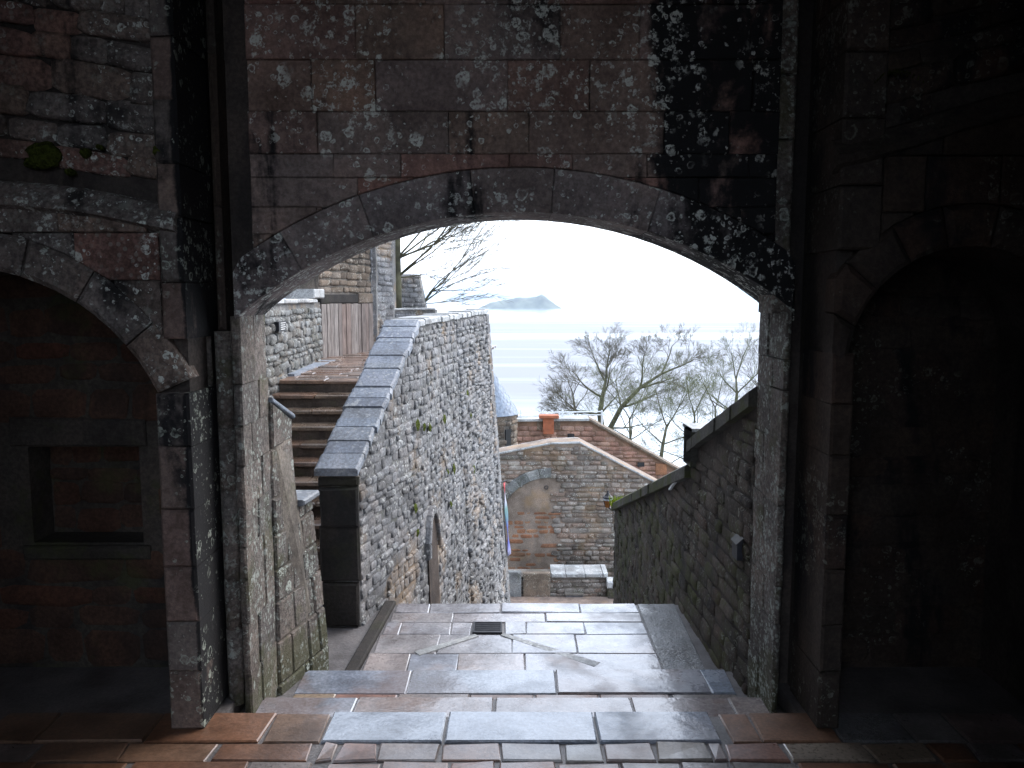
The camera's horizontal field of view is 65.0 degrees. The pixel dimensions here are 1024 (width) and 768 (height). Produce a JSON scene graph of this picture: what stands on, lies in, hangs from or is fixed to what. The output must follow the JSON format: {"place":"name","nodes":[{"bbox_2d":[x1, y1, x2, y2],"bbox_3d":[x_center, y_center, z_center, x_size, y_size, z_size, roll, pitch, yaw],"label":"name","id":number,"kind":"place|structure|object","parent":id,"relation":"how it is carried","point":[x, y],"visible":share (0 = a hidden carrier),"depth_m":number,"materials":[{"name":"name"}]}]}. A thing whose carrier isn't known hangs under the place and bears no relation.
{"place":"outdoors","nodes":[
{"label":"outdoors","id":0,"kind":"place"},
{"bbox_2d":[286,345,495,412],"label":"ramp","id":1,"kind":"structure","parent":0,"point":[348,366],"depth_m":12.67,"materials":[{"name":"brick"}]},
{"bbox_2d":[265,289,323,398],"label":"garden wall","id":2,"kind":"structure","parent":1,"relation":"on","point":[296,344],"depth_m":11.94,"materials":[{"name":"grey stone"}]},
{"bbox_2d":[274,321,285,331],"bbox_3d":[-3.148,-0.784,10.929,0.063,0.130,0.340,0,6,0],"label":"wall plaque","id":3,"kind":"object","parent":2,"relation":"attached to","point":[280,325],"depth_m":10.83,"materials":[{"name":"white metal"}]},
{"bbox_2d":[287,360,334,376],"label":"kerb","id":4,"kind":"structure","parent":1,"relation":"on","point":[304,369],"depth_m":12.38,"materials":[{"name":"stone"}]},
{"bbox_2d":[286,240,395,342],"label":"stone outbuilding","id":5,"kind":"structure","parent":1,"relation":"on","point":[368,276],"depth_m":15.91,"materials":[{"name":"grey stone"}]},
{"bbox_2d":[320,303,373,357],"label":"plank gate","id":6,"kind":"structure","parent":5,"relation":"attached to","point":[347,328],"depth_m":15.23,"materials":[{"name":"brown wood"}]},
{"bbox_2d":[395,308,436,317],"bbox_3d":[-2.144,-0.541,17.697,1.245,2.253,0.556,-3,7,-23],"label":"wall ledge","id":7,"kind":"object","parent":1,"relation":"on","point":[402,312],"depth_m":17.32,"materials":[{"name":"grey stone"}]},
{"bbox_2d":[401,274,427,307],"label":"wall","id":8,"kind":"structure","parent":7,"relation":"on","point":[413,295],"depth_m":18.15,"materials":[{"name":"grey stone"}]},
{"bbox_2d":[395,220,551,307],"bbox_3d":[-0.655,-3.622,17.300,3.103,4.088,2.736,5,8,41],"label":"bare tree","id":9,"kind":"object","parent":7,"relation":"on","point":[402,254],"visible":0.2,"depth_m":17.23,"materials":[{"name":"brown plant"}]},
{"bbox_2d":[425,221,538,307],"bbox_3d":[-0.583,-3.016,18.625,2.466,3.053,2.185,6,9,43],"label":"bare tree","id":10,"kind":"object","parent":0,"point":[427,298],"visible":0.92,"depth_m":18.65,"materials":[{"name":"brown plant"}]},
{"bbox_2d":[0,667,1023,767],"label":"floor","id":11,"kind":"structure","parent":0,"point":[889,717],"depth_m":4.54,"materials":[{"name":"stone"}]},
{"bbox_2d":[0,0,228,728],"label":"niche wall","id":12,"kind":"structure","parent":11,"relation":"on","point":[111,547],"depth_m":4.51,"materials":[{"name":"stone"}]},
{"bbox_2d":[23,158,38,169],"bbox_3d":[-2.540,-1.171,4.269,0.096,0.070,0.096,0,6,0],"label":"moss cushion","id":13,"kind":"object","parent":12,"relation":"attached to","point":[31,163],"visible":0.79,"depth_m":4.23,"materials":[{"name":"green plant"}]},
{"bbox_2d":[25,141,61,168],"bbox_3d":[-2.478,-1.214,4.264,0.184,0.152,0.095,0,6,0],"label":"moss cushion","id":14,"kind":"object","parent":12,"relation":"attached to","point":[45,154],"visible":0.98,"depth_m":4.23,"materials":[{"name":"green plant"}]},
{"bbox_2d":[64,168,76,175],"bbox_3d":[-2.347,-1.125,4.274,0.052,0.043,0.096,0,6,0],"label":"moss cushion","id":15,"kind":"object","parent":12,"relation":"attached to","point":[69,172],"visible":1,"depth_m":4.25,"materials":[{"name":"green plant"}]},
{"bbox_2d":[79,148,91,158],"bbox_3d":[-2.261,-1.224,4.263,0.054,0.054,0.095,0,6,0],"label":"moss cushion","id":16,"kind":"object","parent":12,"relation":"attached to","point":[85,153],"visible":1,"depth_m":4.24,"materials":[{"name":"green plant"}]},
{"bbox_2d":[95,144,104,150],"bbox_3d":[-2.182,-1.254,4.258,0.026,0.031,0.099,0,6,0],"label":"moss cushion","id":17,"kind":"object","parent":12,"relation":"attached to","point":[100,147],"visible":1,"depth_m":4.25,"materials":[{"name":"green plant"}]},
{"bbox_2d":[152,146,159,154],"bbox_3d":[-1.868,-1.236,4.263,0.068,0.058,0.094,0,6,0],"label":"moss cushion","id":18,"kind":"object","parent":12,"relation":"attached to","point":[155,150],"visible":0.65,"depth_m":4.22,"materials":[{"name":"green plant"}]},
{"bbox_2d":[205,0,813,712],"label":"gate wall","id":19,"kind":"structure","parent":11,"relation":"on","point":[341,130],"depth_m":4.60,"materials":[{"name":"grey stone"}]},
{"bbox_2d":[787,0,1023,727],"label":"niche wall","id":20,"kind":"structure","parent":11,"relation":"on","point":[908,537],"depth_m":4.74,"materials":[{"name":"black stone"}]},
{"bbox_2d":[875,69,923,82],"bbox_3d":[1.998,-1.597,4.184,0.251,0.082,0.103,0,6,0],"label":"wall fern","id":21,"kind":"object","parent":20,"relation":"attached to","point":[893,72],"depth_m":4.17,"materials":[{"name":"green plant"}]},
{"bbox_2d":[283,289,753,299],"bbox_3d":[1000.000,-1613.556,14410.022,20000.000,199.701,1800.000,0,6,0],"label":"coast","id":22,"kind":"structure","parent":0,"point":[715,294],"depth_m":13810.86},
{"bbox_2d":[321,601,718,671],"bbox_3d":[-0.890,2.342,6.633,5.020,0.530,1.622,0,6,0],"label":"landing","id":23,"kind":"object","parent":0,"point":[390,636],"visible":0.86,"depth_m":6.63,"materials":[{"name":"stone"}]},
{"bbox_2d":[268,397,328,695],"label":"buttress","id":24,"kind":"structure","parent":23,"relation":"on","point":[301,640],"depth_m":5.61,"materials":[{"name":"stone"}]},
{"bbox_2d":[314,309,510,626],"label":"parapet wall","id":25,"kind":"structure","parent":23,"relation":"on","point":[407,469],"depth_m":8.33,"materials":[{"name":"stone"}]},
{"bbox_2d":[428,518,439,604],"bbox_3d":[-0.818,3.731,9.088,0.157,4.619,0.485,1,6,8],"label":"doorway","id":26,"kind":"structure","parent":25,"relation":"in","point":[433,567],"depth_m":8.92,"materials":[{"name":"grey wood"}]},
{"bbox_2d":[501,480,510,555],"bbox_3d":[-0.111,2.393,14.309,0.145,1.347,0.262,5,8,37],"label":"banner","id":27,"kind":"object","parent":25,"relation":"hanging from","point":[506,521],"visible":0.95,"depth_m":14.31,"materials":[{"name":"fabric"}]},
{"bbox_2d":[472,622,501,633],"bbox_3d":[-0.207,2.080,6.859,0.249,0.017,0.222,0,6,0],"label":"drain grate","id":28,"kind":"object","parent":23,"relation":"on","point":[487,627],"visible":1,"depth_m":6.85,"materials":[{"name":"metal"}]},
{"bbox_2d":[276,669,746,698],"bbox_3d":[0.010,2.305,5.521,3.460,0.405,0.679,0,6,0],"label":"step","id":29,"kind":"object","parent":23,"relation":"on","point":[626,683],"visible":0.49,"depth_m":5.61,"materials":[{"name":"grey stone"}]},
{"bbox_2d":[240,697,783,716],"bbox_3d":[0.010,2.244,4.986,3.460,0.401,0.468,0,6,0],"label":"step","id":30,"kind":"object","parent":29,"relation":"on","point":[715,707],"visible":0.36,"depth_m":5.09,"materials":[{"name":"grey stone"}]},
{"bbox_2d":[477,294,562,308],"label":"island hill","id":31,"kind":"structure","parent":0,"point":[541,301],"depth_m":3389.99,"materials":[{"name":"blue"}]},
{"bbox_2d":[510,597,613,603],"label":"pale pavement","id":32,"kind":"structure","parent":0,"point":[592,600],"depth_m":20.29,"materials":[{"name":"stone"}]},
{"bbox_2d":[401,220,738,293],"label":"sky","id":33,"kind":"structure","parent":0,"point":[570,257],"materials":[{"name":"white"}]},
{"bbox_2d":[426,300,759,466],"bbox_3d":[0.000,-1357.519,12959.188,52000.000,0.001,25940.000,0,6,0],"label":"sea","id":34,"kind":"structure","parent":0,"point":[524,341],"depth_m":828.20,"materials":[{"name":"liquid"}]},
{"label":"hillside","id":35,"kind":"structure","parent":0,"visible":0},
{"bbox_2d":[493,372,518,447],"bbox_3d":[-0.667,3.071,25.482,1.772,7.189,1.762,0,6,0],"label":"turret","id":36,"kind":"object","parent":35,"relation":"on","point":[507,412],"visible":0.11,"depth_m":24.71,"materials":[{"name":"stone"}]},
{"bbox_2d":[505,429,510,445],"bbox_3d":[-0.124,1.855,24.735,0.220,0.930,0.050,-6,8,-41],"label":"slit window","id":37,"kind":"structure","parent":36,"relation":"in","point":[508,431],"depth_m":24.68,"materials":[{"name":"grey glass"}]},
{"bbox_2d":[508,564,607,596],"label":"wall","id":38,"kind":"structure","parent":35,"relation":"on","point":[556,580],"depth_m":20.64,"materials":[{"name":"grey stone"}]},
{"bbox_2d":[564,591,583,596],"bbox_3d":[1.588,5.493,20.599,0.480,0.290,0.190,0,6,0],"label":"wall vent","id":39,"kind":"object","parent":38,"relation":"attached to","point":[574,594],"depth_m":20.51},
{"bbox_2d":[534,361,607,414],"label":"bare tree","id":40,"kind":"object","parent":35,"relation":"on","point":[575,385],"visible":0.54,"depth_m":44.30,"materials":[{"name":"grey plant"}]},
{"bbox_2d":[499,437,656,576],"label":"arched wall","id":41,"kind":"structure","parent":35,"relation":"on","point":[556,490],"depth_m":22.47,"materials":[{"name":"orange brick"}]},
{"bbox_2d":[517,416,679,478],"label":"gable house","id":42,"kind":"structure","parent":35,"relation":"on","point":[595,433],"depth_m":28.36,"materials":[{"name":"brick"}]},
{"bbox_2d":[539,414,558,433],"bbox_3d":[1.286,1.408,28.116,0.696,0.675,0.400,0,6,0],"label":"chimney flue","id":43,"kind":"object","parent":42,"relation":"on","point":[548,423],"visible":1,"depth_m":27.99,"materials":[{"name":"orange ceramic"}]},
{"bbox_2d":[518,410,602,424],"bbox_3d":[1.670,1.257,28.704,3.142,0.652,0.058,0,6,0],"label":"roof railing","id":44,"kind":"object","parent":42,"relation":"on","point":[562,412],"visible":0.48,"depth_m":28.67,"materials":[{"name":"metal"}]},
{"bbox_2d":[606,577,613,598],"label":"step block","id":45,"kind":"structure","parent":35,"relation":"on","point":[610,589],"depth_m":20.40,"materials":[{"name":"grey stone"}]},
{"bbox_2d":[557,353,699,459],"bbox_3d":[5.474,2.553,38.173,7.419,8.824,4.354,0,6,0],"label":"bare tree","id":46,"kind":"object","parent":35,"relation":"on","point":[632,416],"visible":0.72,"depth_m":37.49,"materials":[{"name":"brown plant"}]},
{"bbox_2d":[538,319,724,450],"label":"bare tree","id":47,"kind":"object","parent":35,"relation":"on","point":[614,355],"visible":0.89,"depth_m":40.23,"materials":[{"name":"brown plant"}]},
{"bbox_2d":[597,361,720,462],"bbox_3d":[6.694,2.660,34.785,6.237,7.550,3.715,0,6,0],"label":"bare tree","id":48,"kind":"object","parent":35,"relation":"on","point":[633,396],"visible":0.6,"depth_m":34.46,"materials":[{"name":"brown plant"}]},
{"bbox_2d":[611,386,756,694],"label":"stair wall","id":49,"kind":"structure","parent":35,"relation":"on","point":[673,546],"depth_m":6.50,"materials":[{"name":"grey stone"}]},
{"bbox_2d":[603,491,614,511],"bbox_3d":[1.543,1.834,12.465,0.157,0.327,0.386,-3,7,-22],"label":"wall lantern","id":50,"kind":"object","parent":49,"relation":"attached to","point":[607,496],"depth_m":12.53,"materials":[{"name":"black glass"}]},
{"bbox_2d":[609,494,621,505],"bbox_3d":[1.646,1.754,12.140,0.375,0.150,0.426,0,6,0],"label":"grass tuft","id":51,"kind":"object","parent":49,"relation":"on","point":[612,500],"visible":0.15,"depth_m":12.14,"materials":[{"name":"green plant"}]},
{"bbox_2d":[668,482,676,489],"bbox_3d":[1.507,0.954,7.547,0.020,0.150,0.300,0,6,0],"label":"wall strap","id":52,"kind":"object","parent":49,"relation":"attached to","point":[672,486],"depth_m":7.54,"materials":[{"name":"metal"}]},
{"bbox_2d":[731,534,743,560],"bbox_3d":[1.565,1.132,5.595,0.050,0.162,0.140,0,6,0],"label":"wall bracket","id":53,"kind":"object","parent":49,"relation":"attached to","point":[737,543],"depth_m":5.55,"materials":[{"name":"grey metal"}]},
{"bbox_2d":[626,352,744,458],"bbox_3d":[8.760,2.762,38.559,7.024,8.924,4.279,0,6,0],"label":"bare tree","id":54,"kind":"object","parent":35,"relation":"on","point":[691,389],"visible":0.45,"depth_m":38.14,"materials":[{"name":"brown plant"}]},
{"bbox_2d":[649,343,753,448],"bbox_3d":[9.761,2.638,39.445,6.762,9.578,4.078,-1,6,-6],"label":"bare tree","id":55,"kind":"object","parent":35,"relation":"on","point":[714,407],"visible":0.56,"depth_m":39.37,"materials":[{"name":"brown plant"}]},
{"bbox_2d":[682,322,758,408],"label":"bare tree","id":56,"kind":"object","parent":35,"relation":"on","point":[736,375],"visible":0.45,"depth_m":47.32,"materials":[{"name":"brown plant"}]},
{"bbox_2d":[720,317,758,389],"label":"bare tree","id":57,"kind":"object","parent":35,"relation":"on","point":[753,381],"visible":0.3,"depth_m":50.24,"materials":[{"name":"grey plant"}]},
{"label":"stair foot paving","id":58,"kind":"structure","parent":0,"visible":0},
{"bbox_2d":[272,377,358,563],"bbox_3d":[-2.246,1.047,10.012,2.508,1.975,3.119,0,6,0],"label":"stone stair","id":59,"kind":"object","parent":58,"relation":"on","point":[315,406],"visible":0.16,"depth_m":10.51,"materials":[{"name":"brown stone"}]}
]}

